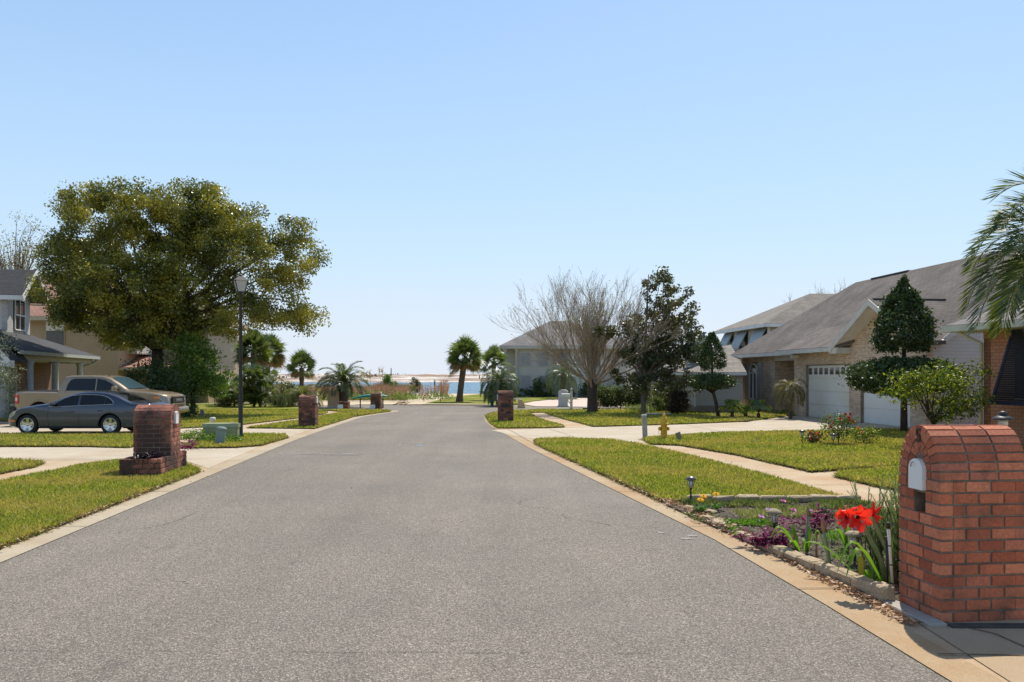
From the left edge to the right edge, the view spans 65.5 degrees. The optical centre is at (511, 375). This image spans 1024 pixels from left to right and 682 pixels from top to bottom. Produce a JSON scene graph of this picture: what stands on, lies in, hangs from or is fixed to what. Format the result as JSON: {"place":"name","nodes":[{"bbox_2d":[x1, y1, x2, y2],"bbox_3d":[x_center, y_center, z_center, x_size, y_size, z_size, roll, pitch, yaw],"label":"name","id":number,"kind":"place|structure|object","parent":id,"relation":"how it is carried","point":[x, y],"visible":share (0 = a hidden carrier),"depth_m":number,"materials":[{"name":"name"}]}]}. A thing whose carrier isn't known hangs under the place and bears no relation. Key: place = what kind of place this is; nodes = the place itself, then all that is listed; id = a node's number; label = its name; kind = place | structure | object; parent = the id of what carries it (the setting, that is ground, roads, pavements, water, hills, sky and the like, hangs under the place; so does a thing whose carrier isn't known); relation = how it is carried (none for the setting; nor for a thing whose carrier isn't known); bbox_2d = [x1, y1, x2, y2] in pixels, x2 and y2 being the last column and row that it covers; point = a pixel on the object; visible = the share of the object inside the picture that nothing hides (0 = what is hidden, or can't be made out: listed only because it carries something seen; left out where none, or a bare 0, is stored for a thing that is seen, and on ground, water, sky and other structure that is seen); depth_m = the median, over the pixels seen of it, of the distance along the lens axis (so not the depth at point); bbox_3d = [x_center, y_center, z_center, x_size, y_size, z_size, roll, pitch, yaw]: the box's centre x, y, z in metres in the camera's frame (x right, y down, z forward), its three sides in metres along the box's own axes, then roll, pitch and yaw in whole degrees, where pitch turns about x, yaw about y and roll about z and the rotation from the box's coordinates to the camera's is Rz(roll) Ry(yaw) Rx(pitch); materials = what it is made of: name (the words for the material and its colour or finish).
{"place":"outdoors","nodes":[
{"label":"outdoors","id":0,"kind":"place"},
{"bbox_2d":[0,471,199,549],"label":"lawn","id":1,"kind":"structure","parent":0,"point":[61,524],"depth_m":9.85,"materials":[{"name":"plant"}]},
{"bbox_2d":[119,404,186,475],"bbox_3d":[-6.636,1.185,14.853,0.755,1.290,1.627,0,0,-7],"label":"brick mailbox","id":2,"kind":"object","parent":1,"relation":"on","point":[156,427],"visible":0.91,"depth_m":14.64,"materials":[{"name":"red brick"}]},
{"bbox_2d":[0,447,257,467],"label":"driveway","id":3,"kind":"structure","parent":0,"point":[207,457],"depth_m":18.60,"materials":[{"name":"concrete"}]},
{"bbox_2d":[0,422,311,436],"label":"driveway","id":4,"kind":"structure","parent":0,"point":[5,427],"depth_m":26.37,"materials":[{"name":"concrete"}]},
{"bbox_2d":[8,390,169,432],"bbox_3d":[-13.348,1.149,25.310,4.471,1.344,1.940,0,0,0],"label":"parked car","id":5,"kind":"object","parent":4,"relation":"on","point":[107,411],"visible":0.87,"depth_m":24.48,"materials":[{"name":"grey paint"}]},
{"bbox_2d":[11,375,188,412],"bbox_3d":[-15.182,0.898,29.550,5.756,1.845,2.280,0,0,0],"label":"pickup truck","id":6,"kind":"object","parent":4,"relation":"on","point":[73,384],"visible":0.29,"depth_m":28.69,"materials":[{"name":"beige paint"}]},
{"bbox_2d":[0,410,327,428],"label":"lawn","id":7,"kind":"structure","parent":0,"point":[182,427],"depth_m":31.20,"materials":[{"name":"plant"}]},
{"bbox_2d":[0,269,99,416],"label":"porch house","id":8,"kind":"structure","parent":7,"relation":"on","point":[37,356],"depth_m":39.61,"materials":[{"name":"white"}]},
{"bbox_2d":[14,297,25,330],"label":"window","id":9,"kind":"structure","parent":8,"relation":"in","point":[19,305],"depth_m":40.71,"materials":[{"name":"white glass"}]},
{"bbox_2d":[120,354,202,403],"bbox_3d":[-15.978,0.451,36.274,2.931,2.859,4.822,0,0,-39],"label":"dark shrub","id":10,"kind":"object","parent":7,"relation":"on","point":[149,377],"visible":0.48,"depth_m":35.95,"materials":[{"name":"green plant"}]},
{"bbox_2d":[23,175,332,388],"bbox_3d":[-16.230,-3.922,37.581,15.011,11.603,7.833,0,0,0],"label":"live oak","id":11,"kind":"object","parent":7,"relation":"on","point":[156,310],"visible":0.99,"depth_m":36.79,"materials":[{"name":"green plant"}]},
{"bbox_2d":[157,329,238,413],"bbox_3d":[-14.807,-0.155,37.120,3.925,4.071,2.791,0,0,22],"label":"glossy tree","id":12,"kind":"object","parent":7,"relation":"on","point":[206,376],"visible":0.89,"depth_m":36.66,"materials":[{"name":"green plant"}]},
{"bbox_2d":[0,408,1023,544],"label":"lawn grass","id":13,"kind":"structure","parent":7,"relation":"on","point":[93,485],"depth_m":16.59,"materials":[{"name":"plant"}]},
{"bbox_2d":[0,411,391,479],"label":"sidewalk","id":14,"kind":"structure","parent":0,"point":[52,464],"depth_m":16.72,"materials":[{"name":"concrete"}]},
{"bbox_2d":[180,435,286,448],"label":"lawn","id":15,"kind":"structure","parent":0,"point":[234,447],"depth_m":20.03,"materials":[{"name":"plant"}]},
{"bbox_2d":[180,428,241,440],"bbox_3d":[-8.216,1.657,21.537,2.023,0.447,1.064,0,0,23],"label":"ivy patch","id":16,"kind":"object","parent":15,"relation":"on","point":[195,435],"visible":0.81,"depth_m":21.47,"materials":[{"name":"green plant"}]},
{"bbox_2d":[202,423,240,437],"bbox_3d":[-8.193,1.569,22.529,0.975,0.441,0.543,0,0,-7],"label":"transformer box","id":17,"kind":"object","parent":15,"relation":"on","point":[232,428],"visible":0.56,"depth_m":22.31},
{"bbox_2d":[233,274,248,436],"bbox_3d":[-7.739,-0.540,22.709,0.410,4.740,0.410,0,0,-29],"label":"street lamp","id":18,"kind":"object","parent":15,"relation":"on","point":[240,282],"visible":0.91,"depth_m":22.66,"materials":[{"name":"black metal"}]},
{"bbox_2d":[189,404,297,409],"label":"lawn","id":19,"kind":"structure","parent":0,"point":[210,406],"depth_m":44.44,"materials":[{"name":"plant"}]},
{"bbox_2d":[219,361,280,406],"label":"palmetto clump","id":20,"kind":"object","parent":19,"relation":"on","point":[253,394],"visible":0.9,"depth_m":45.30,"materials":[{"name":"green plant"}]},
{"bbox_2d":[282,383,323,406],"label":"bush","id":21,"kind":"object","parent":19,"relation":"on","point":[301,390],"visible":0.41,"depth_m":46.28,"materials":[{"name":"green plant"}]},
{"bbox_2d":[262,383,293,406],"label":"pampas grass","id":22,"kind":"object","parent":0,"point":[280,400],"depth_m":45.00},
{"bbox_2d":[249,410,389,428],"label":"lawn","id":23,"kind":"structure","parent":0,"point":[303,427],"depth_m":27.41,"materials":[{"name":"plant"}]},
{"bbox_2d":[298,395,317,425],"bbox_3d":[-7.186,1.260,28.224,0.635,1.141,0.573,0,0,-2],"label":"brick mailbox","id":24,"kind":"object","parent":23,"relation":"on","point":[308,410],"visible":0.96,"depth_m":27.95,"materials":[{"name":"red brick"}]},
{"bbox_2d":[250,373,491,381],"bbox_3d":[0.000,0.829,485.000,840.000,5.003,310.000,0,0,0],"label":"hills","id":25,"kind":"structure","parent":0,"point":[429,377],"depth_m":385.07,"materials":[{"name":"sand"}]},
{"bbox_2d":[273,382,486,393],"bbox_3d":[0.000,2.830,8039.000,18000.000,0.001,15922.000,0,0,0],"label":"sea","id":26,"kind":"structure","parent":0,"point":[472,387],"depth_m":225.60,"materials":[{"name":"liquid"}]},
{"bbox_2d":[295,394,472,405],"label":"sand","id":27,"kind":"structure","parent":0,"point":[417,401],"depth_m":55.89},
{"bbox_2d":[275,378,450,400],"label":"reeds","id":28,"kind":"object","parent":27,"relation":"on","point":[441,388],"visible":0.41,"depth_m":61.17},
{"bbox_2d":[314,389,454,399],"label":"shore weeds","id":29,"kind":"object","parent":27,"relation":"on","point":[399,395],"visible":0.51,"depth_m":56.77,"materials":[{"name":"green plant"}]},
{"bbox_2d":[0,405,949,681],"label":"road","id":30,"kind":"structure","parent":0,"point":[454,561],"depth_m":6.91,"materials":[{"name":"asphalt"}]},
{"bbox_2d":[0,411,397,561],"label":"kerb","id":31,"kind":"structure","parent":30,"relation":"on","point":[16,549],"depth_m":11.17,"materials":[{"name":"concrete"}]},
{"bbox_2d":[314,361,370,401],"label":"feather palm","id":32,"kind":"object","parent":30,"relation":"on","point":[343,377],"visible":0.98,"depth_m":45.35,"materials":[{"name":"green plant"}]},
{"bbox_2d":[0,433,922,641],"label":"fallen leaves","id":33,"kind":"object","parent":30,"relation":"on","point":[868,599],"visible":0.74,"depth_m":7.27,"materials":[{"name":"plant"}]},
{"bbox_2d":[480,365,519,406],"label":"feather palm","id":34,"kind":"object","parent":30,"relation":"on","point":[500,382],"visible":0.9,"depth_m":47.04,"materials":[{"name":"green plant"}]},
{"bbox_2d":[484,416,1003,681],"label":"kerb","id":35,"kind":"structure","parent":30,"relation":"on","point":[925,651],"depth_m":6.54,"materials":[{"name":"concrete"}]},
{"bbox_2d":[0,401,951,681],"bbox_3d":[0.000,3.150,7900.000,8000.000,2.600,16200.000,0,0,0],"label":"ground","id":36,"kind":"structure","parent":0,"point":[552,459],"depth_m":9.89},
{"bbox_2d":[0,330,33,421],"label":"grey shrub","id":37,"kind":"object","parent":36,"relation":"on","point":[6,375],"visible":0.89,"depth_m":30.23,"materials":[{"name":"green plant"}]},
{"bbox_2d":[0,210,59,273],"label":"bare oak","id":38,"kind":"object","parent":36,"relation":"on","point":[18,263],"visible":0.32,"depth_m":59.88,"materials":[{"name":"grey plant"}]},
{"bbox_2d":[30,276,252,401],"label":"tan house","id":39,"kind":"structure","parent":36,"relation":"on","point":[108,362],"depth_m":49.00,"materials":[{"name":"paint"}]},
{"bbox_2d":[46,320,64,345],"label":"window","id":40,"kind":"structure","parent":39,"relation":"in","point":[54,336],"depth_m":48.90,"materials":[{"name":"white paint"}]},
{"bbox_2d":[229,328,277,385],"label":"fan palm","id":41,"kind":"object","parent":36,"relation":"on","point":[250,343],"visible":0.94,"depth_m":50.60,"materials":[{"name":"green plant"}]},
{"bbox_2d":[249,331,287,402],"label":"fan palm","id":42,"kind":"object","parent":36,"relation":"on","point":[278,360],"visible":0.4,"depth_m":52.85,"materials":[{"name":"green plant"}]},
{"bbox_2d":[284,348,316,385],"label":"fan palm","id":43,"kind":"object","parent":36,"relation":"on","point":[301,358],"visible":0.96,"depth_m":56.77,"materials":[{"name":"green plant"}]},
{"bbox_2d":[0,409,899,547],"bbox_3d":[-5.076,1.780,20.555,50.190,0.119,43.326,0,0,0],"label":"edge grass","id":44,"kind":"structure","parent":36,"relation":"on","point":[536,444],"depth_m":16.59,"materials":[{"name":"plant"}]},
{"bbox_2d":[649,294,834,411],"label":"house","id":45,"kind":"structure","parent":36,"relation":"on","point":[737,336],"depth_m":48.55,"materials":[{"name":"white paint"}]},
{"bbox_2d":[731,331,747,350],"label":"window","id":46,"kind":"structure","parent":45,"relation":"in","point":[740,340],"depth_m":52.30,"materials":[{"name":"grey glass"}]},
{"bbox_2d":[730,250,1023,427],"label":"brick house","id":47,"kind":"structure","parent":36,"relation":"on","point":[817,347],"depth_m":32.95,"materials":[{"name":"brown brick"}]},
{"bbox_2d":[748,363,756,399],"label":"window","id":48,"kind":"structure","parent":47,"relation":"in","point":[752,373],"depth_m":42.71,"materials":[{"name":"glass"}]},
{"bbox_2d":[809,364,848,419],"bbox_3d":[13.322,0.690,33.400,0.080,2.280,3.700,0,0,-6],"label":"garage door","id":49,"kind":"structure","parent":47,"relation":"in","point":[825,394],"depth_m":33.53,"materials":[{"name":"white paint"}]},
{"bbox_2d":[864,387,909,427],"bbox_3d":[13.749,0.690,29.131,0.080,2.280,3.220,0,0,-6],"label":"garage door","id":50,"kind":"structure","parent":47,"relation":"in","point":[877,410],"depth_m":29.43,"materials":[{"name":"white paint"}]},
{"bbox_2d":[941,300,1023,444],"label":"brick house","id":51,"kind":"structure","parent":36,"relation":"on","point":[1003,357],"depth_m":20.29,"materials":[{"name":"brown"}]},
{"bbox_2d":[422,394,583,404],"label":"lawn","id":52,"kind":"structure","parent":0,"point":[474,399],"depth_m":56.89,"materials":[{"name":"plant"}]},
{"bbox_2d":[445,333,486,401],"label":"fan palm","id":53,"kind":"object","parent":52,"relation":"on","point":[465,348],"visible":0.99,"depth_m":54.14,"materials":[{"name":"green plant"}]},
{"bbox_2d":[478,343,511,399],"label":"fan palm","id":54,"kind":"object","parent":52,"relation":"on","point":[494,352],"visible":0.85,"depth_m":57.68,"materials":[{"name":"green plant"}]},
{"bbox_2d":[529,376,554,396],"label":"mansion shrub","id":55,"kind":"object","parent":52,"relation":"on","point":[537,387],"visible":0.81,"depth_m":65.27,"materials":[{"name":"green plant"}]},
{"bbox_2d":[499,321,642,396],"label":"pale mansion","id":56,"kind":"structure","parent":52,"relation":"on","point":[527,373],"depth_m":67.40,"materials":[{"name":"paint"}]},
{"bbox_2d":[0,0,1023,373],"label":"sky","id":57,"kind":"structure","parent":0,"point":[446,155],"materials":[{"name":"blue"}]},
{"bbox_2d":[524,397,647,407],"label":"driveway","id":58,"kind":"structure","parent":0,"point":[580,402],"depth_m":53.73,"materials":[{"name":"beige concrete"}]},
{"bbox_2d":[545,362,582,394],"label":"feather palm","id":59,"kind":"object","parent":58,"relation":"on","point":[563,382],"visible":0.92,"depth_m":61.45,"materials":[{"name":"green plant"}]},
{"bbox_2d":[498,409,787,428],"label":"lawn","id":60,"kind":"structure","parent":0,"point":[676,423],"depth_m":29.62,"materials":[{"name":"plant"}]},
{"bbox_2d":[497,390,513,420],"bbox_3d":[-0.277,1.206,31.256,0.655,1.247,0.523,0,0,-3],"label":"brick mailbox","id":61,"kind":"object","parent":60,"relation":"on","point":[505,398],"visible":0.96,"depth_m":31.02,"materials":[{"name":"red brick"}]},
{"bbox_2d":[486,268,697,411],"bbox_3d":[3.509,-1.752,38.380,9.716,7.340,8.547,0,0,0],"label":"bare tree","id":62,"kind":"object","parent":60,"relation":"on","point":[589,342],"visible":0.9,"depth_m":38.12,"materials":[{"name":"grey plant"}]},
{"bbox_2d":[597,384,652,407],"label":"hedge","id":63,"kind":"object","parent":60,"relation":"on","point":[606,395],"visible":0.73,"depth_m":44.00,"materials":[{"name":"green plant"}]},
{"bbox_2d":[592,265,714,412],"bbox_3d":[6.643,-1.686,37.360,5.819,7.132,3.875,0,0,0],"label":"magnolia tree","id":64,"kind":"object","parent":60,"relation":"on","point":[643,376],"visible":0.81,"depth_m":37.26,"materials":[{"name":"green plant"}]},
{"bbox_2d":[646,396,667,410],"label":"bush","id":65,"kind":"object","parent":60,"relation":"on","point":[658,406],"visible":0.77,"depth_m":39.00,"materials":[{"name":"green plant"}]},
{"bbox_2d":[663,388,690,412],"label":"round bush","id":66,"kind":"object","parent":60,"relation":"on","point":[676,404],"visible":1,"depth_m":36.82,"materials":[{"name":"green plant"}]},
{"bbox_2d":[718,399,743,416],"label":"split leaf plant","id":67,"kind":"object","parent":60,"relation":"on","point":[732,405],"visible":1,"depth_m":33.63,"materials":[{"name":"green plant"}]},
{"bbox_2d":[702,411,779,420],"bbox_3d":[10.604,1.772,36.742,3.267,0.001,11.140,0,0,29],"label":"garden bed","id":68,"kind":"object","parent":60,"relation":"on","point":[737,414],"visible":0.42,"depth_m":34.43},
{"bbox_2d":[685,331,742,415],"bbox_3d":[8.771,-0.048,34.778,2.416,3.784,2.512,0,0,0],"label":"topiary tree","id":69,"kind":"object","parent":68,"relation":"on","point":[713,382],"visible":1,"depth_m":34.30,"materials":[{"name":"green plant"}]},
{"bbox_2d":[743,400,772,417],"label":"split leaf plant","id":70,"kind":"object","parent":60,"relation":"on","point":[758,405],"visible":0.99,"depth_m":33.19,"materials":[{"name":"green plant"}]},
{"bbox_2d":[493,416,910,441],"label":"driveway","id":71,"kind":"structure","parent":0,"point":[630,433],"depth_m":27.37,"materials":[{"name":"concrete"}]},
{"bbox_2d":[771,378,806,418],"bbox_3d":[11.721,0.940,33.658,1.399,1.779,1.492,0,0,38],"label":"feather palm","id":72,"kind":"object","parent":71,"relation":"on","point":[789,395],"visible":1,"depth_m":33.44,"materials":[{"name":"green plant"}]},
{"bbox_2d":[506,413,1009,681],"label":"sidewalk","id":73,"kind":"structure","parent":0,"point":[838,485],"depth_m":13.72,"materials":[{"name":"concrete"}]},
{"bbox_2d":[645,431,898,472],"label":"lawn","id":74,"kind":"structure","parent":0,"point":[827,470],"depth_m":16.64,"materials":[{"name":"plant"}]},
{"bbox_2d":[658,413,669,437],"bbox_3d":[4.281,1.433,22.463,0.296,0.735,0.315,0,0,35],"label":"fire hydrant","id":75,"kind":"object","parent":74,"relation":"on","point":[663,428],"visible":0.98,"depth_m":22.40,"materials":[{"name":"metal"}]},
{"bbox_2d":[801,429,827,442],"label":"rose bush","id":76,"kind":"object","parent":74,"relation":"on","point":[812,437],"visible":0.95,"depth_m":20.66,"materials":[{"name":"green plant"}]},
{"bbox_2d":[848,424,882,441],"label":"rose bush","id":77,"kind":"object","parent":74,"relation":"on","point":[865,435],"visible":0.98,"depth_m":20.73,"materials":[{"name":"green plant"}]},
{"bbox_2d":[838,274,978,431],"bbox_3d":[12.351,-0.686,24.954,4.256,5.032,4.020,0,0,41],"label":"topiary tree","id":78,"kind":"object","parent":74,"relation":"on","point":[869,376],"visible":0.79,"depth_m":24.66,"materials":[{"name":"green plant"}]},
{"bbox_2d":[877,357,998,424],"bbox_3d":[10.694,0.701,20.035,2.949,2.357,1.702,0,0,0],"label":"citrus bush","id":79,"kind":"object","parent":74,"relation":"on","point":[915,382],"visible":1,"depth_m":19.90,"materials":[{"name":"green plant"}]},
{"bbox_2d":[666,501,900,600],"bbox_3d":[3.909,1.815,8.954,2.761,0.030,5.316,0,0,-9],"label":"garden bed","id":80,"kind":"object","parent":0,"point":[756,530],"visible":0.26,"depth_m":9.12,"materials":[{"name":"soil"}]},
{"bbox_2d":[728,522,801,548],"bbox_3d":[2.685,1.683,8.348,0.793,0.213,0.644,0,0,0],"label":"purple plant","id":81,"kind":"object","parent":80,"relation":"on","point":[782,539],"visible":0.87,"depth_m":8.31,"materials":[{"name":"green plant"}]},
{"bbox_2d":[729,502,837,519],"bbox_3d":[3.585,1.758,10.400,1.509,0.084,1.099,0,0,0],"label":"dry groundcover","id":82,"kind":"object","parent":80,"relation":"on","point":[752,513],"visible":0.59,"depth_m":10.30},
{"bbox_2d":[676,497,894,537],"bbox_3d":[3.676,1.752,9.959,2.949,0.096,2.797,0,0,0],"label":"ground cover","id":83,"kind":"object","parent":80,"relation":"on","point":[840,503],"visible":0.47,"depth_m":10.98,"materials":[{"name":"plant"}]},
{"bbox_2d":[680,501,900,591],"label":"mulch chips","id":84,"kind":"object","parent":80,"relation":"on","point":[809,554],"visible":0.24,"depth_m":9.15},
{"bbox_2d":[771,506,822,552],"bbox_3d":[2.864,1.552,8.019,0.471,0.475,0.287,0,0,27],"label":"amaryllis","id":85,"kind":"object","parent":80,"relation":"on","point":[795,542],"visible":0.96,"depth_m":8.04,"materials":[{"name":"green plant"}]},
{"bbox_2d":[720,517,898,583],"bbox_3d":[3.049,1.770,8.346,0.866,0.060,3.144,0,0,-11],"label":"ground cover","id":86,"kind":"object","parent":80,"relation":"on","point":[751,522],"visible":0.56,"depth_m":9.26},
{"bbox_2d":[797,555,823,570],"bbox_3d":[2.822,1.777,7.520,0.159,0.113,0.294,0,-1,-9],"label":"edging stone","id":87,"kind":"object","parent":80,"relation":"on","point":[808,562],"visible":0.7,"depth_m":7.46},
{"bbox_2d":[766,502,855,531],"bbox_3d":[3.529,1.659,9.312,0.920,0.273,0.781,0,0,-18],"label":"purple plant","id":88,"kind":"object","parent":80,"relation":"on","point":[815,521],"visible":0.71,"depth_m":9.26,"materials":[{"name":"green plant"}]},
{"bbox_2d":[815,562,835,577],"bbox_3d":[2.878,1.777,7.242,0.135,0.117,0.270,0,1,-8],"label":"edging stone","id":89,"kind":"object","parent":80,"relation":"on","point":[825,568],"visible":0.58,"depth_m":7.23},
{"bbox_2d":[821,517,830,563],"bbox_3d":[2.929,1.566,7.420,0.106,0.491,0.048,0,0,0],"label":"amaryllis","id":90,"kind":"object","parent":80,"relation":"on","point":[823,528],"visible":0.89,"depth_m":7.41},
{"bbox_2d":[831,567,858,587],"bbox_3d":[2.924,1.769,6.970,0.133,0.128,0.286,0,0,-13],"label":"edging stone","id":91,"kind":"object","parent":80,"relation":"on","point":[840,574],"visible":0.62,"depth_m":6.95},
{"bbox_2d":[805,505,893,582],"bbox_3d":[2.995,1.442,6.978,0.618,0.727,0.716,0,0,0],"label":"amaryllis","id":92,"kind":"object","parent":80,"relation":"on","point":[860,520],"visible":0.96,"depth_m":6.78,"materials":[{"name":"red plant"}]},
{"bbox_2d":[844,531,864,562],"bbox_3d":[3.287,1.659,7.638,0.189,0.333,0.184,0,0,-31],"label":"solar light","id":93,"kind":"object","parent":80,"relation":"on","point":[853,535],"visible":0.87,"depth_m":7.61,"materials":[{"name":"white metal"}]},
{"bbox_2d":[850,575,876,597],"bbox_3d":[2.977,1.770,6.680,0.133,0.128,0.319,0,1,-11],"label":"edging stone","id":94,"kind":"object","parent":80,"relation":"on","point":[863,583],"visible":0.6,"depth_m":6.67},
{"bbox_2d":[855,540,875,580],"bbox_3d":[3.095,1.619,6.967,0.200,0.366,0.067,0,0,0],"label":"amaryllis","id":95,"kind":"object","parent":80,"relation":"on","point":[860,565],"visible":0.61,"depth_m":6.98,"materials":[{"name":"green plant"}]},
{"bbox_2d":[847,465,900,575],"bbox_3d":[3.666,1.339,7.324,0.943,0.927,1.293,0,0,0],"label":"rosemary bush","id":96,"kind":"object","parent":80,"relation":"on","point":[894,525],"visible":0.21,"depth_m":7.32,"materials":[{"name":"green plant"}]},
{"bbox_2d":[863,502,897,583],"bbox_3d":[3.173,1.437,6.833,0.361,0.734,0.106,0,0,-30],"label":"amaryllis","id":97,"kind":"object","parent":80,"relation":"on","point":[875,518],"visible":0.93,"depth_m":6.79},
{"bbox_2d":[871,581,894,601],"bbox_3d":[2.999,1.756,6.442,0.138,0.152,0.173,0,1,-8],"label":"edging stone","id":98,"kind":"object","parent":80,"relation":"on","point":[882,591],"visible":0.78,"depth_m":6.37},
{"bbox_2d":[886,522,893,585],"bbox_3d":[3.156,1.515,6.641,0.113,0.594,0.031,0,0,-38],"label":"garden tube","id":99,"kind":"object","parent":80,"relation":"on","point":[890,552],"visible":0.93,"depth_m":6.63,"materials":[{"name":"white paint"}]},
{"bbox_2d":[835,476,898,490],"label":"lawn","id":100,"kind":"structure","parent":0,"point":[866,483],"depth_m":13.38,"materials":[{"name":"plant"}]},
{"bbox_2d":[956,162,1023,340],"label":"feather palm","id":101,"kind":"object","parent":100,"relation":"on","point":[998,311],"visible":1,"depth_m":14.23,"materials":[{"name":"green plant"}]},
{"bbox_2d":[917,620,1023,681],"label":"driveway","id":102,"kind":"structure","parent":0,"point":[975,643],"depth_m":5.39,"materials":[{"name":"concrete"}]},
{"bbox_2d":[883,600,946,626],"bbox_3d":[3.050,1.812,6.060,0.140,0.035,0.600,0,0,-7],"label":"concrete border","id":103,"kind":"object","parent":102,"relation":"on","point":[924,618],"visible":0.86,"depth_m":5.98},
{"bbox_2d":[899,425,1023,622],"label":"brick mailbox","id":104,"kind":"object","parent":102,"relation":"on","point":[961,523],"visible":0.98,"depth_m":5.92,"materials":[{"name":"red brick"}]},
{"bbox_2d":[908,458,926,489],"bbox_3d":[3.113,0.753,6.115,0.082,0.234,0.172,0,0,-6],"label":"mailbox door","id":105,"kind":"structure","parent":104,"relation":"in","point":[917,470],"depth_m":6.08,"materials":[{"name":"white paint"}]},
{"bbox_2d":[992,411,1014,426],"bbox_3d":[5.550,1.115,9.000,0.230,1.430,0.227,0,0,0],"label":"path lamp","id":106,"kind":"object","parent":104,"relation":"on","point":[1002,417],"visible":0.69,"depth_m":8.96,"materials":[{"name":"silver metal"}]},
{"bbox_2d":[948,623,1023,627],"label":"mailbox footing","id":107,"kind":"object","parent":102,"relation":"on","point":[986,625],"visible":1,"depth_m":5.74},
{"label":"garden bed","id":108,"kind":"structure","parent":0,"visible":0},
{"bbox_2d":[817,410,862,443],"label":"rose bush","id":109,"kind":"object","parent":108,"relation":"on","point":[848,420],"visible":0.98,"depth_m":20.58,"materials":[{"name":"green plant"}]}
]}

